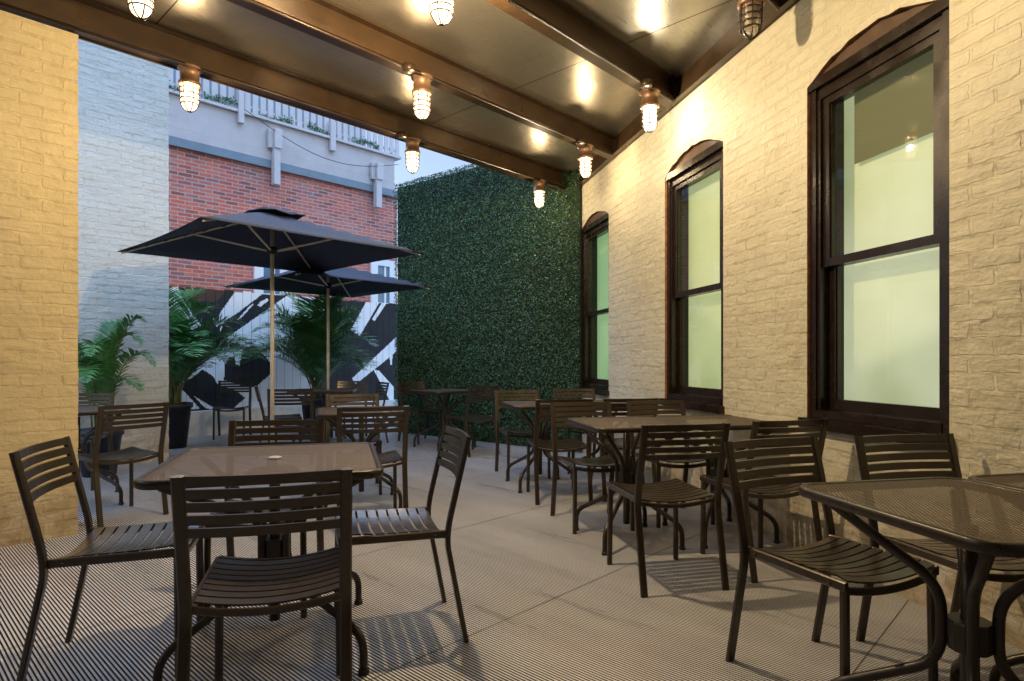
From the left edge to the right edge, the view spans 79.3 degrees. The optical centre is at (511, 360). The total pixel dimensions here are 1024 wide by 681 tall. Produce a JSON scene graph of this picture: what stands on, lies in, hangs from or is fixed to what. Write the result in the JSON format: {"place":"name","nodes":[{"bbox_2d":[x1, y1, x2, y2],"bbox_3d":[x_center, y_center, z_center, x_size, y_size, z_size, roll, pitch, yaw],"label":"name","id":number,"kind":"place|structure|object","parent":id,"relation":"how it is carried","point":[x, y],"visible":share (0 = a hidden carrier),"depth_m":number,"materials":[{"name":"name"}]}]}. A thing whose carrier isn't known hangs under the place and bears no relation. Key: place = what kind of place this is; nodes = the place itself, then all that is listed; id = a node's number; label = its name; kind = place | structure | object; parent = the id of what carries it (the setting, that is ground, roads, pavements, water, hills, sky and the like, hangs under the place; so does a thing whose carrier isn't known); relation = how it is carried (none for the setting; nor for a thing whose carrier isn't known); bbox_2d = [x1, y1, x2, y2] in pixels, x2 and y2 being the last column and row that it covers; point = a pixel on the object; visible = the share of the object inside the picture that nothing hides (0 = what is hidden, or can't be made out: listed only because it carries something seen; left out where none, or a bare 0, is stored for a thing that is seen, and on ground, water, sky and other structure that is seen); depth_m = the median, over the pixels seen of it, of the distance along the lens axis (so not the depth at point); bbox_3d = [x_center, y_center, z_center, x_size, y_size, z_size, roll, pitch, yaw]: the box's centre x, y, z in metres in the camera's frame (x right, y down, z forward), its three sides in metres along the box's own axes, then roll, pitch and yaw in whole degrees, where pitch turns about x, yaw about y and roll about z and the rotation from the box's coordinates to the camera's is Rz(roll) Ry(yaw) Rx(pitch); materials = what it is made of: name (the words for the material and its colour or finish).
{"place":"outdoors","nodes":[
{"label":"outdoors","id":0,"kind":"place"},
{"bbox_2d":[366,130,475,297],"label":"sky","id":1,"kind":"structure","parent":0,"point":[430,162],"materials":[{"name":"blue"}]},
{"bbox_2d":[0,421,1023,680],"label":"floor","id":2,"kind":"structure","parent":0,"point":[544,595],"depth_m":2.80,"materials":[{"name":"beige concrete"}]},
{"bbox_2d":[0,10,78,548],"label":"brick pier","id":3,"kind":"structure","parent":2,"relation":"on","point":[39,266],"depth_m":3.82,"materials":[{"name":"beige brick"}]},
{"bbox_2d":[78,392,114,490],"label":"patio chair","id":4,"kind":"object","parent":2,"relation":"on","point":[111,398],"visible":0.34,"depth_m":5.72,"materials":[{"name":"brown metal"}]},
{"bbox_2d":[78,405,130,504],"bbox_3d":[-3.420,0.752,4.860,0.700,0.736,0.700,0,0,-35],"label":"patio table","id":5,"kind":"object","parent":2,"relation":"on","point":[87,465],"visible":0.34,"depth_m":4.83,"materials":[{"name":"brown metal"}]},
{"bbox_2d":[8,436,203,680],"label":"patio chair","id":6,"kind":"object","parent":2,"relation":"on","point":[86,552],"visible":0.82,"depth_m":2.24,"materials":[{"name":"brown metal"}]},
{"bbox_2d":[78,313,157,477],"bbox_3d":[-4.014,0.328,5.992,0.987,1.584,0.803,0,0,35],"label":"potted palm","id":7,"kind":"object","parent":2,"relation":"on","point":[97,373],"visible":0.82,"depth_m":5.95,"materials":[{"name":"plant"}]},
{"bbox_2d":[78,39,168,465],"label":"brick wall","id":8,"kind":"structure","parent":2,"relation":"on","point":[123,152],"depth_m":6.60,"materials":[{"name":"white brick"}]},
{"bbox_2d":[78,402,169,527],"bbox_3d":[-2.818,0.712,4.432,0.530,0.819,0.462,0,0,34],"label":"patio chair","id":9,"kind":"object","parent":2,"relation":"on","point":[129,454],"visible":0.95,"depth_m":4.32,"materials":[{"name":"brown metal"}]},
{"bbox_2d":[169,284,267,448],"bbox_3d":[-4.354,0.054,8.027,2.270,2.131,2.434,0,0,0],"label":"potted palm","id":10,"kind":"object","parent":2,"relation":"on","point":[190,351],"visible":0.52,"depth_m":7.80,"materials":[{"name":"plant"}]},
{"bbox_2d":[213,380,251,439],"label":"patio chair","id":11,"kind":"object","parent":2,"relation":"on","point":[232,409],"visible":1,"depth_m":9.13,"materials":[{"name":"brown metal"}]},
{"bbox_2d":[133,442,383,680],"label":"patio table","id":12,"kind":"object","parent":2,"relation":"on","point":[274,546],"visible":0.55,"depth_m":2.36,"materials":[{"name":"brown metal"}]},
{"bbox_2d":[170,467,351,680],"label":"patio chair","id":13,"kind":"object","parent":2,"relation":"on","point":[231,581],"visible":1,"depth_m":1.74,"materials":[{"name":"brown metal"}]},
{"bbox_2d":[204,419,324,624],"bbox_3d":[-1.147,0.712,2.906,0.462,0.819,0.530,0,0,-10],"label":"patio chair","id":14,"kind":"object","parent":2,"relation":"on","point":[233,438],"visible":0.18,"depth_m":3.11,"materials":[{"name":"brown metal"}]},
{"bbox_2d":[117,206,423,473],"bbox_3d":[-2.340,-0.188,6.030,2.100,2.615,2.100,0,0,43],"label":"patio umbrella","id":15,"kind":"object","parent":2,"relation":"on","point":[272,238],"visible":0.82,"depth_m":6.19,"materials":[{"name":"black fabric"}]},
{"bbox_2d":[254,385,301,455],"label":"patio chair","id":16,"kind":"object","parent":2,"relation":"on","point":[292,416],"visible":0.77,"depth_m":7.23,"materials":[{"name":"brown metal"}]},
{"bbox_2d":[267,388,313,462],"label":"patio chair","id":17,"kind":"object","parent":2,"relation":"on","point":[292,392],"visible":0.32,"depth_m":6.56,"materials":[{"name":"brown metal"}]},
{"bbox_2d":[226,291,379,433],"bbox_3d":[-3.187,0.003,9.608,2.256,2.235,2.190,0,0,-12],"label":"potted palm","id":18,"kind":"object","parent":2,"relation":"on","point":[305,344],"visible":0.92,"depth_m":9.29,"materials":[{"name":"plant"}]},
{"bbox_2d":[292,388,356,449],"bbox_3d":[-2.440,0.752,8.000,0.800,0.736,0.800,0,0,-10],"label":"patio table","id":19,"kind":"object","parent":2,"relation":"on","point":[323,391],"visible":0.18,"depth_m":7.88,"materials":[{"name":"brown metal"}]},
{"bbox_2d":[223,267,431,442],"bbox_3d":[-2.440,-0.117,8.200,1.950,2.475,1.950,0,0,43],"label":"patio umbrella","id":20,"kind":"object","parent":2,"relation":"on","point":[350,283],"visible":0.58,"depth_m":8.38,"materials":[{"name":"black fabric"}]},
{"bbox_2d":[331,381,367,437],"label":"patio chair","id":21,"kind":"object","parent":2,"relation":"on","point":[365,383],"visible":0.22,"depth_m":9.04,"materials":[{"name":"brown metal"}]},
{"bbox_2d":[326,393,381,494],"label":"patio chair","id":22,"kind":"object","parent":2,"relation":"on","point":[376,439],"visible":0.61,"depth_m":5.51,"materials":[{"name":"brown metal"}]},
{"bbox_2d":[315,406,409,507],"bbox_3d":[-1.170,0.752,4.800,0.680,0.736,0.680,0,0,-18],"label":"patio table","id":23,"kind":"object","parent":2,"relation":"on","point":[329,417],"visible":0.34,"depth_m":4.69,"materials":[{"name":"brown metal"}]},
{"bbox_2d":[343,381,388,442],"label":"patio chair","id":24,"kind":"object","parent":2,"relation":"on","point":[385,390],"visible":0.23,"depth_m":8.46,"materials":[{"name":"brown metal"}]},
{"bbox_2d":[336,406,408,528],"bbox_3d":[-0.976,0.712,4.267,0.462,0.819,0.530,0,0,-17],"label":"patio chair","id":25,"kind":"object","parent":2,"relation":"on","point":[392,457],"visible":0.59,"depth_m":4.08,"materials":[{"name":"brown metal"}]},
{"bbox_2d":[334,425,471,642],"bbox_3d":[-0.465,0.712,2.594,0.530,0.819,0.462,0,0,-18],"label":"patio chair","id":26,"kind":"object","parent":2,"relation":"on","point":[432,532],"visible":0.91,"depth_m":2.57,"materials":[{"name":"brown metal"}]},
{"bbox_2d":[397,381,441,444],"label":"patio chair","id":27,"kind":"object","parent":2,"relation":"on","point":[427,409],"visible":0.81,"depth_m":8.57,"materials":[{"name":"brown metal"}]},
{"bbox_2d":[409,388,478,451],"bbox_3d":[-0.870,0.752,7.970,0.700,0.736,0.700,0,0,-40],"label":"patio table","id":28,"kind":"object","parent":2,"relation":"on","point":[444,403],"visible":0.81,"depth_m":7.95,"materials":[{"name":"brown metal"}]},
{"bbox_2d":[446,385,499,457],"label":"patio chair","id":29,"kind":"object","parent":2,"relation":"on","point":[475,417],"visible":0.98,"depth_m":7.28,"materials":[{"name":"brown metal"}]},
{"bbox_2d":[393,164,582,452],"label":"hedge wall","id":30,"kind":"structure","parent":2,"relation":"on","point":[497,266],"depth_m":8.43,"materials":[{"name":"green plant"}]},
{"bbox_2d":[495,390,550,479],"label":"patio chair","id":31,"kind":"object","parent":2,"relation":"on","point":[497,407],"visible":0.67,"depth_m":6.17,"materials":[{"name":"brown metal"}]},
{"bbox_2d":[500,401,570,492],"bbox_3d":[0.250,0.752,5.520,0.620,0.736,0.670,0,0,-12],"label":"patio table","id":32,"kind":"object","parent":2,"relation":"on","point":[542,433],"visible":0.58,"depth_m":5.50,"materials":[{"name":"brown metal"}]},
{"bbox_2d":[526,399,593,504],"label":"patio chair","id":33,"kind":"object","parent":2,"relation":"on","point":[563,445],"visible":0.84,"depth_m":4.85,"materials":[{"name":"brown metal"}]},
{"bbox_2d":[553,388,608,473],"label":"patio chair","id":34,"kind":"object","parent":2,"relation":"on","point":[583,394],"visible":0.31,"depth_m":6.58,"materials":[{"name":"brown metal"}]},
{"bbox_2d":[550,401,634,534],"bbox_3d":[0.548,0.712,4.267,0.462,0.819,0.530,0,0,-12],"label":"patio chair","id":35,"kind":"object","parent":2,"relation":"on","point":[605,461],"visible":0.69,"depth_m":4.39,"materials":[{"name":"brown metal"}]},
{"bbox_2d":[570,400,644,487],"bbox_3d":[0.862,0.752,5.650,0.620,0.736,0.670,0,0,-12],"label":"patio table","id":36,"kind":"object","parent":2,"relation":"on","point":[596,451],"visible":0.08,"depth_m":5.65,"materials":[{"name":"brown metal"}]},
{"bbox_2d":[591,398,658,501],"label":"patio chair","id":37,"kind":"object","parent":2,"relation":"on","point":[618,442],"visible":0.35,"depth_m":4.93,"materials":[{"name":"brown metal"}]},
{"bbox_2d":[566,416,692,555],"bbox_3d":[0.715,0.752,3.860,0.620,0.736,0.670,0,0,-12],"label":"patio table","id":38,"kind":"object","parent":2,"relation":"on","point":[626,474],"visible":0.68,"depth_m":3.84,"materials":[{"name":"brown metal"}]},
{"bbox_2d":[607,422,730,597],"bbox_3d":[0.784,0.712,3.187,0.462,0.819,0.530,0,0,-13],"label":"patio chair","id":39,"kind":"object","parent":2,"relation":"on","point":[671,493],"visible":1,"depth_m":3.01,"materials":[{"name":"brown metal"}]},
{"bbox_2d":[626,400,714,527],"bbox_3d":[1.125,0.712,4.416,0.462,0.819,0.530,0,0,-11],"label":"patio chair","id":40,"kind":"object","parent":2,"relation":"on","point":[686,466],"visible":0.47,"depth_m":4.59,"materials":[{"name":"brown metal"}]},
{"bbox_2d":[656,415,787,548],"bbox_3d":[1.330,0.752,3.990,0.620,0.736,0.670,0,0,-12],"label":"patio table","id":41,"kind":"object","parent":2,"relation":"on","point":[711,471],"visible":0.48,"depth_m":3.93,"materials":[{"name":"brown metal"}]},
{"bbox_2d":[700,418,828,582],"bbox_3d":[1.363,0.712,3.388,0.462,0.819,0.530,0,0,-16],"label":"patio chair","id":42,"kind":"object","parent":2,"relation":"on","point":[763,491],"visible":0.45,"depth_m":3.22,"materials":[{"name":"brown metal"}]},
{"bbox_2d":[578,0,1023,651],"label":"brick wall","id":43,"kind":"structure","parent":2,"relation":"on","point":[806,210],"depth_m":3.47,"materials":[{"name":"beige brick"}]},
{"bbox_2d":[0,0,799,190],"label":"canopy","id":44,"kind":"object","parent":43,"relation":"attached to","point":[530,90],"visible":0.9,"depth_m":4.61,"materials":[{"name":"brown paint"}]},
{"bbox_2d":[127,0,154,20],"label":"cage lamp","id":45,"kind":"object","parent":44,"relation":"hanging from","point":[143,10],"visible":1,"depth_m":3.23,"materials":[{"name":"white glass"}]},
{"bbox_2d":[177,62,201,112],"bbox_3d":[-2.333,-1.953,4.473,0.165,0.324,0.165,0,0,0],"label":"cage lamp","id":46,"kind":"object","parent":44,"relation":"hanging from","point":[189,82],"visible":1,"depth_m":4.43,"materials":[{"name":"glass"}]},
{"bbox_2d":[404,137,420,173],"bbox_3d":[-0.957,-1.953,5.940,0.165,0.324,0.165,0,0,0],"label":"cage lamp","id":47,"kind":"object","parent":44,"relation":"hanging from","point":[412,153],"visible":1,"depth_m":5.89,"materials":[{"name":"glass"}]},
{"bbox_2d":[411,72,432,119],"bbox_3d":[-0.674,-1.953,4.617,0.165,0.324,0.165,0,0,0],"label":"cage lamp","id":48,"kind":"object","parent":44,"relation":"hanging from","point":[421,92],"visible":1,"depth_m":4.57,"materials":[{"name":"glass"}]},
{"bbox_2d":[429,0,453,25],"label":"cage lamp","id":49,"kind":"object","parent":44,"relation":"hanging from","point":[441,12],"visible":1,"depth_m":3.28,"materials":[{"name":"glass"}]},
{"bbox_2d":[532,179,545,207],"bbox_3d":[0.322,-1.953,7.303,0.165,0.324,0.165,0,0,0],"label":"cage lamp","id":50,"kind":"object","parent":44,"relation":"hanging from","point":[539,190],"visible":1,"depth_m":7.26,"materials":[{"name":"glass"}]},
{"bbox_2d":[577,143,593,178],"bbox_3d":[0.726,-1.953,6.109,0.165,0.324,0.165,0,0,0],"label":"cage lamp","id":51,"kind":"object","parent":44,"relation":"hanging from","point":[585,157],"visible":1,"depth_m":6.06,"materials":[{"name":"glass"}]},
{"bbox_2d":[639,87,660,132],"bbox_3d":[1.086,-1.953,4.868,0.165,0.324,0.165,0,0,0],"label":"cage lamp","id":52,"kind":"object","parent":44,"relation":"hanging from","point":[649,106],"visible":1,"depth_m":4.82,"materials":[{"name":"white glass"}]},
{"bbox_2d":[737,0,764,39],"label":"cage lamp","id":53,"kind":"object","parent":44,"relation":"hanging from","point":[751,16],"visible":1,"depth_m":3.51,"materials":[{"name":"orange metal"}]},
{"bbox_2d":[578,212,608,395],"bbox_3d":[1.016,-0.649,7.112,0.245,2.069,0.970,0,0,-12],"label":"window","id":54,"kind":"structure","parent":43,"relation":"in","point":[596,232],"depth_m":7.44,"materials":[{"name":"glass"}]},
{"bbox_2d":[659,140,724,413],"bbox_3d":[1.494,-0.653,4.904,0.245,2.076,0.964,0,0,-12],"label":"window","id":55,"kind":"structure","parent":43,"relation":"in","point":[695,184],"depth_m":5.12,"materials":[{"name":"white glass"}]},
{"bbox_2d":[798,0,948,442],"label":"window","id":56,"kind":"structure","parent":43,"relation":"in","point":[879,113],"depth_m":3.21,"materials":[{"name":"white glass"}]},
{"bbox_2d":[724,436,938,680],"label":"patio chair","id":57,"kind":"object","parent":2,"relation":"on","point":[845,559],"visible":0.94,"depth_m":2.23,"materials":[{"name":"brown metal"}]},
{"bbox_2d":[798,477,1023,680],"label":"patio table","id":58,"kind":"object","parent":2,"relation":"on","point":[969,634],"visible":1,"depth_m":1.65,"materials":[{"name":"brown metal"}]},
{"bbox_2d":[854,433,1023,658],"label":"patio chair","id":59,"kind":"object","parent":2,"relation":"on","point":[932,550],"visible":0.52,"depth_m":2.48,"materials":[{"name":"brown metal"}]},
{"bbox_2d":[968,473,1023,680],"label":"patio table","id":60,"kind":"object","parent":2,"relation":"on","point":[1006,479],"visible":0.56,"depth_m":1.99,"materials":[{"name":"brown metal"}]},
{"label":"ground","id":61,"kind":"structure","parent":0,"visible":0},
{"bbox_2d":[169,68,401,303],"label":"brick building","id":62,"kind":"structure","parent":61,"relation":"on","point":[229,158],"depth_m":10.20,"materials":[{"name":"red brick"}]},
{"bbox_2d":[253,266,288,294],"bbox_3d":[-4.013,-1.465,10.289,0.070,0.930,0.587,0,0,43],"label":"window","id":63,"kind":"structure","parent":62,"relation":"in","point":[258,272],"depth_m":10.16,"materials":[{"name":"white glass"}]},
{"bbox_2d":[169,80,391,153],"bbox_3d":[-3.806,-4.021,10.385,0.110,0.329,4.348,0,0,43],"label":"garland","id":64,"kind":"object","parent":62,"relation":"attached to","point":[207,96],"visible":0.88,"depth_m":10.34,"materials":[{"name":"green plant"}]},
{"bbox_2d":[245,109,397,166],"bbox_3d":[-3.213,-3.742,10.871,0.011,0.457,2.965,0,0,43],"label":"cable","id":65,"kind":"object","parent":62,"relation":"attached to","point":[311,152],"visible":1,"depth_m":10.65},
{"bbox_2d":[370,260,395,303],"bbox_3d":[-2.489,-1.465,11.914,0.070,0.930,0.574,0,0,43],"label":"window","id":66,"kind":"structure","parent":62,"relation":"in","point":[385,268],"depth_m":11.92,"materials":[{"name":"white paint"}]},
{"bbox_2d":[188,399,397,436],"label":"kerb","id":67,"kind":"structure","parent":61,"relation":"on","point":[201,423],"depth_m":9.43,"materials":[{"name":"concrete"}]},
{"bbox_2d":[169,287,397,410],"bbox_3d":[-4.179,-0.167,9.871,0.080,1.849,6.390,0,0,43],"label":"painted fence","id":68,"kind":"object","parent":67,"relation":"on","point":[200,391],"visible":0.38,"depth_m":10.00,"materials":[{"name":"white paint"}]}
]}

